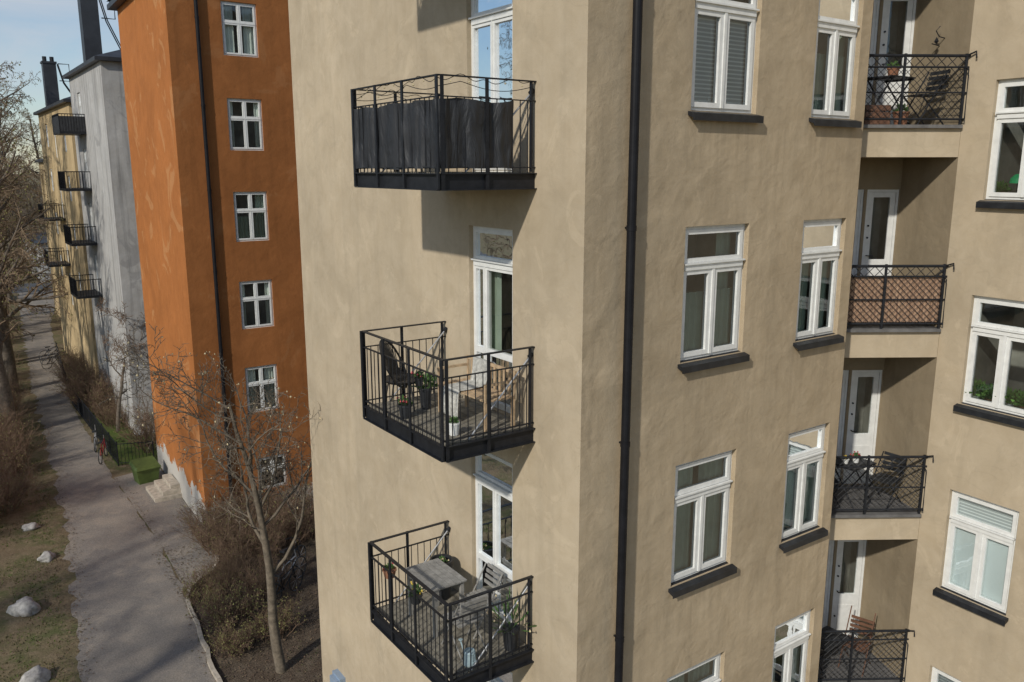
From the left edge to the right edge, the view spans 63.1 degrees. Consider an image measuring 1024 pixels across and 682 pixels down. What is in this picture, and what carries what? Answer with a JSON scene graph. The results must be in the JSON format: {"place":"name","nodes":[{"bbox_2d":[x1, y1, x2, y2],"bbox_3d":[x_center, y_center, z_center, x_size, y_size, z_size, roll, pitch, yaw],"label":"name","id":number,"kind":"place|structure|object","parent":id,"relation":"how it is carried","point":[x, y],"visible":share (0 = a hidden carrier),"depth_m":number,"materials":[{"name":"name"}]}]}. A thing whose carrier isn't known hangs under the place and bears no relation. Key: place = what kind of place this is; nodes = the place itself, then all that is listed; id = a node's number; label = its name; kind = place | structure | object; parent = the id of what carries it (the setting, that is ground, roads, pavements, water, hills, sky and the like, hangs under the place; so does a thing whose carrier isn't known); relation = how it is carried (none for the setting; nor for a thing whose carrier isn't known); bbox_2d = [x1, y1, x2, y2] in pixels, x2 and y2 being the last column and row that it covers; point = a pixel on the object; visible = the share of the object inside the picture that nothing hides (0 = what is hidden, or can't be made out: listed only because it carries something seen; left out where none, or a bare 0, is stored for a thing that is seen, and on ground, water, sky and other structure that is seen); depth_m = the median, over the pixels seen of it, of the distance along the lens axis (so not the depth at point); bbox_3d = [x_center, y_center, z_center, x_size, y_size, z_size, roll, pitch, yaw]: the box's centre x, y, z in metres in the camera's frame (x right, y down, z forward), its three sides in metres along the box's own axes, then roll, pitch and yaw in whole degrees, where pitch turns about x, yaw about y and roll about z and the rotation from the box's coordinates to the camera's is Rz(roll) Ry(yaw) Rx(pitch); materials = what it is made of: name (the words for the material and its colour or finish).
{"place":"outdoors","nodes":[
{"label":"outdoors","id":0,"kind":"place"},
{"bbox_2d":[12,282,52,292],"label":"street","id":1,"kind":"structure","parent":0,"point":[31,285],"depth_m":87.22,"materials":[{"name":"asphalt"}]},
{"bbox_2d":[0,428,73,681],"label":"grass","id":2,"kind":"structure","parent":0,"point":[33,586],"depth_m":24.62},
{"bbox_2d":[0,0,120,173],"label":"sky","id":3,"kind":"structure","parent":0,"point":[30,30],"materials":[{"name":"blue"}]},
{"bbox_2d":[0,174,213,681],"bbox_3d":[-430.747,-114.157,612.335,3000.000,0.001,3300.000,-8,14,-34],"label":"ground","id":4,"kind":"structure","parent":0,"point":[38,654],"depth_m":26.24,"materials":[{"name":"green plant"}]},
{"bbox_2d":[0,402,36,448],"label":"shrub","id":5,"kind":"object","parent":4,"relation":"on","point":[16,424],"visible":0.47,"depth_m":36.37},
{"bbox_2d":[0,103,37,254],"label":"bare tree","id":6,"kind":"object","parent":4,"relation":"on","point":[28,213],"visible":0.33,"depth_m":106.82,"materials":[{"name":"brown plant"}]},
{"bbox_2d":[0,378,37,424],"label":"shrub","id":7,"kind":"object","parent":4,"relation":"on","point":[17,407],"visible":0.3,"depth_m":39.40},
{"bbox_2d":[6,364,34,409],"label":"shrub","id":8,"kind":"object","parent":4,"relation":"on","point":[13,384],"visible":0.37,"depth_m":42.40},
{"bbox_2d":[0,62,42,320],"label":"bare tree","id":9,"kind":"object","parent":4,"relation":"on","point":[6,137],"visible":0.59,"depth_m":50.28,"materials":[{"name":"brown plant"}]},
{"bbox_2d":[0,108,42,271],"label":"bare tree","id":10,"kind":"object","parent":4,"relation":"on","point":[7,210],"visible":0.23,"depth_m":59.96,"materials":[{"name":"brown plant"}]},
{"bbox_2d":[0,174,45,246],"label":"distant wood","id":11,"kind":"object","parent":4,"relation":"on","point":[32,201],"visible":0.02,"depth_m":148.11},
{"bbox_2d":[6,596,40,616],"bbox_3d":[-13.718,7.495,23.438,0.999,0.530,0.676,7,13,30],"label":"boulder","id":12,"kind":"object","parent":4,"relation":"on","point":[26,606],"visible":0.96,"depth_m":23.21,"materials":[{"name":"stone"}]},
{"bbox_2d":[0,448,47,516],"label":"shrub","id":13,"kind":"object","parent":4,"relation":"on","point":[7,485],"visible":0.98,"depth_m":30.44,"materials":[{"name":"plant"}]},
{"bbox_2d":[0,127,47,300],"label":"bare tree","id":14,"kind":"object","parent":4,"relation":"on","point":[9,297],"visible":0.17,"depth_m":77.09,"materials":[{"name":"brown plant"}]},
{"bbox_2d":[0,74,50,309],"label":"bare tree","id":15,"kind":"object","parent":4,"relation":"on","point":[25,124],"visible":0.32,"depth_m":66.09,"materials":[{"name":"brown plant"}]},
{"bbox_2d":[5,107,45,231],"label":"bare tree","id":16,"kind":"object","parent":4,"relation":"on","point":[35,143],"visible":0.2,"depth_m":112.25,"materials":[{"name":"brown plant"}]},
{"bbox_2d":[0,414,56,478],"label":"shrub","id":17,"kind":"object","parent":4,"relation":"on","point":[6,447],"visible":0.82,"depth_m":33.65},
{"bbox_2d":[0,137,61,432],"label":"bare tree","id":18,"kind":"object","parent":4,"relation":"on","point":[5,391],"visible":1,"depth_m":37.35,"materials":[{"name":"brown plant"}]},
{"bbox_2d":[19,665,50,681],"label":"boulder","id":19,"kind":"object","parent":4,"relation":"on","point":[37,673],"visible":1,"depth_m":20.15,"materials":[{"name":"stone"}]},
{"bbox_2d":[0,60,70,391],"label":"bare tree","id":20,"kind":"object","parent":4,"relation":"on","point":[8,355],"visible":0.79,"depth_m":45.46,"materials":[{"name":"brown plant"}]},
{"bbox_2d":[0,135,71,325],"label":"bare tree","id":21,"kind":"object","parent":4,"relation":"on","point":[36,296],"visible":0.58,"depth_m":52.47,"materials":[{"name":"brown plant"}]},
{"bbox_2d":[24,233,50,282],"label":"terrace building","id":22,"kind":"structure","parent":4,"relation":"on","point":[43,241],"depth_m":91.39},
{"bbox_2d":[37,551,56,561],"bbox_3d":[-14.843,6.905,26.586,0.446,0.369,0.649,0,12,-2],"label":"boulder","id":23,"kind":"object","parent":4,"relation":"on","point":[48,556],"visible":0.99,"depth_m":26.44,"materials":[{"name":"stone"}]},
{"bbox_2d":[35,158,60,316],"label":"rendered house","id":24,"kind":"structure","parent":4,"relation":"on","point":[43,187],"depth_m":69.64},
{"bbox_2d":[33,56,99,376],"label":"yellow building","id":25,"kind":"structure","parent":4,"relation":"on","point":[78,330],"depth_m":49.86,"materials":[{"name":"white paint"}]},
{"bbox_2d":[50,345,84,371],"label":"shrub","id":26,"kind":"object","parent":4,"relation":"on","point":[72,356],"visible":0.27,"depth_m":50.04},
{"bbox_2d":[45,352,95,387],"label":"shrub","id":27,"kind":"object","parent":4,"relation":"on","point":[61,366],"visible":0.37,"depth_m":46.91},
{"bbox_2d":[47,352,110,402],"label":"shrub","id":28,"kind":"object","parent":4,"relation":"on","point":[76,369],"visible":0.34,"depth_m":43.68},
{"bbox_2d":[48,361,113,408],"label":"shrub","id":29,"kind":"object","parent":4,"relation":"on","point":[71,394],"visible":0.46,"depth_m":42.61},
{"bbox_2d":[67,368,118,418],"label":"shrub","id":30,"kind":"object","parent":4,"relation":"on","point":[94,401],"visible":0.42,"depth_m":41.35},
{"bbox_2d":[51,0,154,433],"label":"grey building","id":31,"kind":"structure","parent":4,"relation":"on","point":[96,125],"depth_m":38.77,"materials":[{"name":"white paint"}]},
{"bbox_2d":[102,385,156,453],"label":"shrub","id":32,"kind":"object","parent":4,"relation":"on","point":[146,434],"visible":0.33,"depth_m":36.28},
{"bbox_2d":[0,357,321,681],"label":"leaf litter","id":33,"kind":"object","parent":4,"relation":"on","point":[165,574],"visible":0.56,"depth_m":25.16,"materials":[{"name":"plant"}]},
{"bbox_2d":[115,469,214,587],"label":"forecourt","id":34,"kind":"structure","parent":4,"relation":"on","point":[161,513],"depth_m":29.16,"materials":[{"name":"gravel"}]},
{"bbox_2d":[129,455,160,484],"bbox_3d":[-14.570,5.152,33.161,0.980,0.880,0.790,-11,16,-42],"label":"grit bin","id":35,"kind":"object","parent":34,"relation":"on","point":[145,469],"visible":0.96,"depth_m":32.99,"materials":[{"name":"green plastic"}]},
{"bbox_2d":[146,473,181,502],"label":"stone steps","id":36,"kind":"structure","parent":34,"relation":"on","point":[166,487],"depth_m":31.62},
{"bbox_2d":[186,555,222,681],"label":"kerb","id":37,"kind":"structure","parent":4,"relation":"on","point":[213,670],"depth_m":21.73,"materials":[{"name":"stone"}]},
{"bbox_2d":[106,0,313,520],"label":"orange building","id":38,"kind":"structure","parent":4,"relation":"on","point":[208,89],"depth_m":27.73,"materials":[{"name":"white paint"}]},
{"bbox_2d":[220,1,257,56],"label":"window","id":39,"kind":"structure","parent":38,"relation":"in","point":[248,22],"depth_m":26.47,"materials":[{"name":"white paint"}]},
{"bbox_2d":[227,98,263,150],"bbox_3d":[-8.676,-7.014,27.059,1.120,1.620,0.172,-8,14,-34],"label":"window","id":40,"kind":"structure","parent":38,"relation":"in","point":[257,118],"depth_m":27.04,"materials":[{"name":"white paint"}]},
{"bbox_2d":[233,191,268,241],"bbox_3d":[-8.693,-4.140,27.678,1.120,1.620,0.232,-8,14,-34],"label":"window","id":41,"kind":"structure","parent":38,"relation":"in","point":[248,228],"depth_m":27.70,"materials":[{"name":"white paint"}]},
{"bbox_2d":[239,279,273,328],"bbox_3d":[-8.675,-1.256,28.249,1.120,1.620,0.169,-8,14,-34],"label":"window","id":42,"kind":"structure","parent":38,"relation":"in","point":[268,299],"depth_m":28.23,"materials":[{"name":"white paint"}]},
{"bbox_2d":[245,364,278,412],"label":"window","id":43,"kind":"structure","parent":38,"relation":"in","point":[269,370],"depth_m":28.82,"materials":[{"name":"white paint"}]},
{"bbox_2d":[191,508,322,681],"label":"garden bed","id":44,"kind":"object","parent":4,"relation":"on","point":[294,665],"visible":0.25,"depth_m":22.19,"materials":[{"name":"soil"}]},
{"bbox_2d":[173,568,227,605],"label":"shrub","id":45,"kind":"object","parent":44,"relation":"on","point":[193,594],"visible":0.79,"depth_m":23.96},
{"bbox_2d":[99,322,320,673],"bbox_3d":[-6.351,3.754,19.714,5.350,9.202,6.254,0,12,0],"label":"magnolia tree","id":46,"kind":"object","parent":44,"relation":"on","point":[274,631],"visible":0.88,"depth_m":19.55,"materials":[{"name":"grey plant"}]},
{"bbox_2d":[169,497,256,556],"bbox_3d":[-9.363,5.992,27.065,3.143,1.794,2.529,4,12,20],"label":"shrub","id":47,"kind":"object","parent":44,"relation":"on","point":[211,528],"visible":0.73,"depth_m":26.78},
{"bbox_2d":[187,560,238,593],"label":"shrub","id":48,"kind":"object","parent":44,"relation":"on","point":[222,575],"visible":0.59,"depth_m":24.28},
{"bbox_2d":[169,482,264,545],"bbox_3d":[-9.778,5.822,27.946,2.945,1.780,3.226,6,13,26],"label":"shrub","id":49,"kind":"object","parent":44,"relation":"on","point":[197,514],"visible":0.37,"depth_m":27.50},
{"bbox_2d":[185,576,263,631],"bbox_3d":[-7.656,7.138,22.727,2.196,1.335,2.094,3,12,14],"label":"shrub","id":50,"kind":"object","parent":44,"relation":"on","point":[222,611],"visible":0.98,"depth_m":22.59,"materials":[{"name":"plant"}]},
{"bbox_2d":[197,540,260,583],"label":"shrub","id":51,"kind":"object","parent":44,"relation":"on","point":[230,564],"visible":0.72,"depth_m":25.01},
{"bbox_2d":[204,619,264,659],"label":"shrub","id":52,"kind":"object","parent":44,"relation":"on","point":[230,639],"visible":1,"depth_m":21.28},
{"bbox_2d":[192,475,279,539],"bbox_3d":[-8.970,5.700,28.006,2.810,1.993,3.492,-10,15,-39],"label":"shrub","id":53,"kind":"object","parent":44,"relation":"on","point":[235,506],"visible":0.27,"depth_m":27.96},
{"bbox_2d":[201,508,290,572],"bbox_3d":[-8.370,6.249,26.297,2.650,1.602,2.903,-1,12,-3],"label":"shrub","id":54,"kind":"object","parent":44,"relation":"on","point":[230,543],"visible":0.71,"depth_m":26.06,"materials":[{"name":"plant"}]},
{"bbox_2d":[208,468,313,534],"bbox_3d":[-8.373,5.510,28.623,3.534,2.136,3.871,2,12,11],"label":"shrub","id":55,"kind":"object","parent":44,"relation":"on","point":[289,502],"visible":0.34,"depth_m":28.22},
{"bbox_2d":[225,542,304,598],"bbox_3d":[-7.357,6.746,24.353,2.444,1.395,1.967,8,14,34],"label":"shrub","id":56,"kind":"object","parent":44,"relation":"on","point":[260,577],"visible":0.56,"depth_m":24.19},
{"bbox_2d":[226,487,313,556],"bbox_3d":[-7.917,5.954,27.306,2.944,1.780,3.226,-7,14,-32],"label":"shrub","id":57,"kind":"object","parent":44,"relation":"on","point":[284,531],"visible":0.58,"depth_m":27.07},
{"bbox_2d":[241,587,305,641],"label":"shrub","id":58,"kind":"object","parent":44,"relation":"on","point":[284,620],"visible":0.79,"depth_m":22.09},
{"bbox_2d":[267,560,302,604],"bbox_3d":[-6.496,6.959,24.067,0.562,1.043,1.682,1,12,6],"label":"bicycle","id":59,"kind":"object","parent":44,"relation":"on","point":[279,574],"visible":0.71,"depth_m":24.14,"materials":[{"name":"black metal"}]},
{"bbox_2d":[262,471,315,540],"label":"shrub","id":60,"kind":"object","parent":44,"relation":"on","point":[311,520],"visible":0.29,"depth_m":27.95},
{"bbox_2d":[274,537,305,570],"bbox_3d":[-6.770,6.652,25.554,0.562,1.043,1.682,1,12,6],"label":"bicycle","id":61,"kind":"object","parent":44,"relation":"on","point":[283,551],"visible":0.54,"depth_m":25.77,"materials":[{"name":"black metal"}]},
{"bbox_2d":[274,548,306,591],"bbox_3d":[-6.613,6.803,24.822,0.562,1.043,1.683,2,12,9],"label":"bicycle","id":62,"kind":"object","parent":44,"relation":"on","point":[296,559],"visible":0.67,"depth_m":25.03,"materials":[{"name":"black metal"}]},
{"bbox_2d":[288,0,1023,681],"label":"apartment building","id":63,"kind":"structure","parent":4,"relation":"on","point":[720,286],"depth_m":11.78,"materials":[{"name":"beige paint"}]},
{"bbox_2d":[379,340,419,411],"bbox_3d":[-1.518,0.444,11.326,0.589,0.941,0.684,5,13,24],"label":"rattan chair","id":64,"kind":"object","parent":63,"relation":"on","point":[387,350],"visible":0.61,"depth_m":11.33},
{"bbox_2d":[398,394,412,418],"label":"potted plant","id":65,"kind":"object","parent":63,"relation":"on","point":[403,407],"visible":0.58,"depth_m":10.86,"materials":[{"name":"grey plant"}]},
{"bbox_2d":[407,370,437,409],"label":"potted plant","id":66,"kind":"object","parent":63,"relation":"on","point":[427,391],"visible":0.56,"depth_m":11.26,"materials":[{"name":"green plant"}]},
{"bbox_2d":[405,558,466,637],"bbox_3d":[-1.073,3.618,11.770,0.542,0.720,0.800,-8,14,-34],"label":"table","id":67,"kind":"object","parent":63,"relation":"on","point":[436,575],"visible":0.81,"depth_m":11.62,"materials":[{"name":"grey wood"}]},
{"bbox_2d":[430,554,452,599],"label":"potted plant","id":68,"kind":"object","parent":63,"relation":"on","point":[447,559],"visible":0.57,"depth_m":12.41,"materials":[{"name":"green plant"}]},
{"bbox_2d":[353,74,530,101],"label":"string lights","id":69,"kind":"object","parent":63,"relation":"attached to","point":[426,89],"visible":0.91,"depth_m":9.61,"materials":[{"name":"black metal"}]},
{"bbox_2d":[449,416,459,435],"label":"potted plant","id":70,"kind":"object","parent":63,"relation":"on","point":[456,424],"visible":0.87,"depth_m":10.17,"materials":[{"name":"green plant"}]},
{"bbox_2d":[441,594,487,660],"bbox_3d":[-0.633,3.708,11.089,0.432,0.832,0.523,-8,14,-34],"label":"garden chair","id":71,"kind":"object","parent":63,"relation":"on","point":[472,605],"visible":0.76,"depth_m":10.91,"materials":[{"name":"grey wood"}]},
{"bbox_2d":[458,638,475,667],"bbox_3d":[-0.578,4.055,10.815,0.180,0.250,0.390,-8,14,-34],"label":"watering can","id":72,"kind":"object","parent":63,"relation":"on","point":[467,657],"visible":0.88,"depth_m":10.72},
{"bbox_2d":[437,355,516,431],"bbox_3d":[-0.468,0.661,10.806,0.480,0.720,1.160,-8,14,-34],"label":"wooden bench","id":73,"kind":"object","parent":63,"relation":"on","point":[479,394],"visible":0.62,"depth_m":10.60,"materials":[{"name":"brown wood"}]},
{"bbox_2d":[443,357,492,416],"bbox_3d":[-0.597,0.601,10.912,0.576,0.675,0.377,-8,14,-34],"label":"throw blanket","id":74,"kind":"object","parent":73,"relation":"on","point":[479,365],"visible":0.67,"depth_m":10.90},
{"bbox_2d":[463,562,503,638],"bbox_3d":[-0.434,3.603,11.601,0.523,0.832,0.432,-8,14,-34],"label":"garden chair","id":75,"kind":"object","parent":63,"relation":"on","point":[489,583],"visible":0.66,"depth_m":11.66,"materials":[{"name":"grey wood"}]},
{"bbox_2d":[468,0,512,171],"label":"balcony door","id":76,"kind":"structure","parent":63,"relation":"in","point":[491,20],"depth_m":10.46,"materials":[{"name":"white paint"}]},
{"bbox_2d":[471,226,512,413],"bbox_3d":[-0.189,-0.297,11.164,0.219,2.440,1.030,-8,14,-34],"label":"balcony door","id":77,"kind":"structure","parent":63,"relation":"in","point":[491,244],"depth_m":11.24,"materials":[{"name":"white paint"}]},
{"bbox_2d":[473,453,512,622],"bbox_3d":[-0.229,2.735,11.763,0.123,2.440,1.030,-8,14,-34],"label":"balcony door","id":78,"kind":"structure","parent":63,"relation":"in","point":[493,475],"depth_m":11.75,"materials":[{"name":"white paint"}]},
{"bbox_2d":[488,672,512,681],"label":"balcony door","id":79,"kind":"structure","parent":63,"relation":"in","point":[508,677],"depth_m":12.05,"materials":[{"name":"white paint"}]},
{"bbox_2d":[492,587,536,650],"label":"potted plant","id":80,"kind":"object","parent":63,"relation":"on","point":[509,633],"visible":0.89,"depth_m":11.06,"materials":[{"name":"green plant"}]},
{"bbox_2d":[667,653,720,681],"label":"window","id":81,"kind":"structure","parent":63,"relation":"in","point":[701,672],"depth_m":12.17,"materials":[{"name":"white paint"}]},
{"bbox_2d":[668,450,736,598],"bbox_3d":[2.581,2.445,11.425,1.280,1.835,0.314,-8,14,-34],"label":"window","id":82,"kind":"structure","parent":63,"relation":"in","point":[705,494],"depth_m":11.49,"materials":[{"name":"white paint"}]},
{"bbox_2d":[677,224,749,373],"bbox_3d":[2.566,-0.586,10.821,1.280,1.835,0.368,-8,14,-34],"label":"window","id":83,"kind":"structure","parent":63,"relation":"in","point":[706,314],"depth_m":10.89,"materials":[{"name":"white paint"}]},
{"bbox_2d":[688,0,763,122],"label":"window","id":84,"kind":"structure","parent":63,"relation":"in","point":[724,30],"depth_m":10.23,"materials":[{"name":"white paint"}]},
{"bbox_2d":[771,609,810,681],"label":"window","id":85,"kind":"structure","parent":63,"relation":"in","point":[793,633],"depth_m":13.30,"materials":[{"name":"white paint"}]},
{"bbox_2d":[779,423,827,553],"bbox_3d":[4.410,2.184,12.683,1.090,1.835,0.313,-8,14,-34],"label":"window","id":86,"kind":"structure","parent":63,"relation":"in","point":[805,452],"depth_m":12.74,"materials":[{"name":"white paint"}]},
{"bbox_2d":[793,218,843,350],"bbox_3d":[4.410,-0.841,12.058,1.090,1.835,0.312,-8,14,-34],"label":"window","id":87,"kind":"structure","parent":63,"relation":"in","point":[821,237],"depth_m":12.10,"materials":[{"name":"white paint"}]},
{"bbox_2d":[819,625,850,680],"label":"table","id":88,"kind":"object","parent":63,"relation":"on","point":[833,636],"visible":0.51,"depth_m":14.58,"materials":[{"name":"black metal"}]},
{"bbox_2d":[809,0,861,127],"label":"window","id":89,"kind":"structure","parent":63,"relation":"in","point":[838,19],"depth_m":11.49,"materials":[{"name":"white paint"}]},
{"bbox_2d":[834,455,876,508],"bbox_3d":[5.712,2.386,14.050,0.600,0.726,0.517,-8,14,-34],"label":"table","id":90,"kind":"object","parent":63,"relation":"on","point":[838,462],"visible":0.41,"depth_m":13.92,"materials":[{"name":"black metal"}]},
{"bbox_2d":[838,605,875,676],"bbox_3d":[6.070,5.270,14.665,0.431,1.011,0.525,10,15,39],"label":"wooden chair","id":91,"kind":"object","parent":63,"relation":"on","point":[867,643],"visible":0.64,"depth_m":14.72,"materials":[{"name":"brown wood"}]},
{"bbox_2d":[864,105,890,124],"bbox_3d":[5.467,-3.419,12.629,0.400,0.280,0.280,-1,12,-6],"label":"wooden crate","id":92,"kind":"object","parent":63,"relation":"on","point":[880,114],"visible":0.45,"depth_m":12.50,"materials":[{"name":"brown wood"}]},
{"bbox_2d":[863,451,906,510],"bbox_3d":[6.274,2.341,14.012,0.523,0.832,0.432,-8,14,-34],"label":"folding chair","id":93,"kind":"object","parent":63,"relation":"on","point":[885,476],"visible":0.76,"depth_m":14.04,"materials":[{"name":"black metal"}]},
{"bbox_2d":[867,75,915,124],"bbox_3d":[5.762,-3.666,12.800,0.600,0.726,0.517,-8,14,-34],"label":"table","id":94,"kind":"object","parent":63,"relation":"on","point":[896,79],"visible":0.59,"depth_m":12.68,"materials":[{"name":"black metal"}]},
{"bbox_2d":[892,103,909,124],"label":"potted plant","id":95,"kind":"object","parent":63,"relation":"on","point":[903,122],"visible":0.56,"depth_m":12.52,"materials":[{"name":"green plant"}]},
{"bbox_2d":[903,69,950,124],"bbox_3d":[6.277,-3.700,12.707,0.523,0.832,0.432,-3,12,-15],"label":"folding chair","id":96,"kind":"object","parent":63,"relation":"on","point":[934,82],"visible":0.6,"depth_m":12.67,"materials":[{"name":"black metal"}]},
{"bbox_2d":[931,667,961,681],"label":"window","id":97,"kind":"structure","parent":63,"relation":"in","point":[938,675],"depth_m":13.84,"materials":[{"name":"white paint"}]},
{"bbox_2d":[933,490,1018,625],"bbox_3d":[7.260,3.326,12.989,0.242,1.815,1.150,-7,14,-32],"label":"window","id":98,"kind":"structure","parent":63,"relation":"in","point":[979,555],"depth_m":13.02,"materials":[{"name":"white paint"}]},
{"bbox_2d":[976,382,993,400],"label":"potted plant","id":99,"kind":"object","parent":63,"relation":"on","point":[986,389],"visible":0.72,"depth_m":12.75,"materials":[{"name":"green plant"}]},
{"bbox_2d":[953,295,1023,427],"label":"window","id":100,"kind":"structure","parent":63,"relation":"in","point":[1006,337],"depth_m":12.46,"materials":[{"name":"white paint"}]},
{"bbox_2d":[975,78,1023,209],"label":"window","id":101,"kind":"structure","parent":63,"relation":"in","point":[1003,115],"depth_m":12.02,"materials":[{"name":"white paint"}]},
{"bbox_2d":[995,387,1023,406],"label":"potted plant","id":102,"kind":"object","parent":63,"relation":"on","point":[1009,393],"visible":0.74,"depth_m":12.46,"materials":[{"name":"green plant"}]},
{"bbox_2d":[1010,389,1023,408],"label":"potted plant","id":103,"kind":"object","parent":63,"relation":"on","point":[1020,399],"visible":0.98,"depth_m":12.33,"materials":[{"name":"green plant"}]},
{"bbox_2d":[18,290,215,681],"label":"path","id":104,"kind":"structure","parent":0,"point":[134,608],"depth_m":25.96,"materials":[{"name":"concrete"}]},
{"bbox_2d":[86,404,157,464],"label":"lawn","id":105,"kind":"structure","parent":0,"point":[110,430],"depth_m":37.33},
{"bbox_2d":[87,397,128,427],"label":"shrub","id":106,"kind":"object","parent":105,"relation":"on","point":[102,416],"visible":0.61,"depth_m":40.00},
{"bbox_2d":[70,387,153,465],"bbox_3d":[-19.663,3.805,39.179,1.274,1.080,12.220,-10,16,-41],"label":"metal fence","id":107,"kind":"object","parent":105,"relation":"on","point":[81,408],"visible":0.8,"depth_m":37.79,"materials":[{"name":"black metal"}]},
{"bbox_2d":[96,297,149,431],"bbox_3d":[-17.125,1.068,38.939,3.724,6.654,3.274,-11,16,-42],"label":"bare tree","id":108,"kind":"object","parent":105,"relation":"on","point":[121,379],"visible":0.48,"depth_m":38.13,"materials":[{"name":"brown plant"}]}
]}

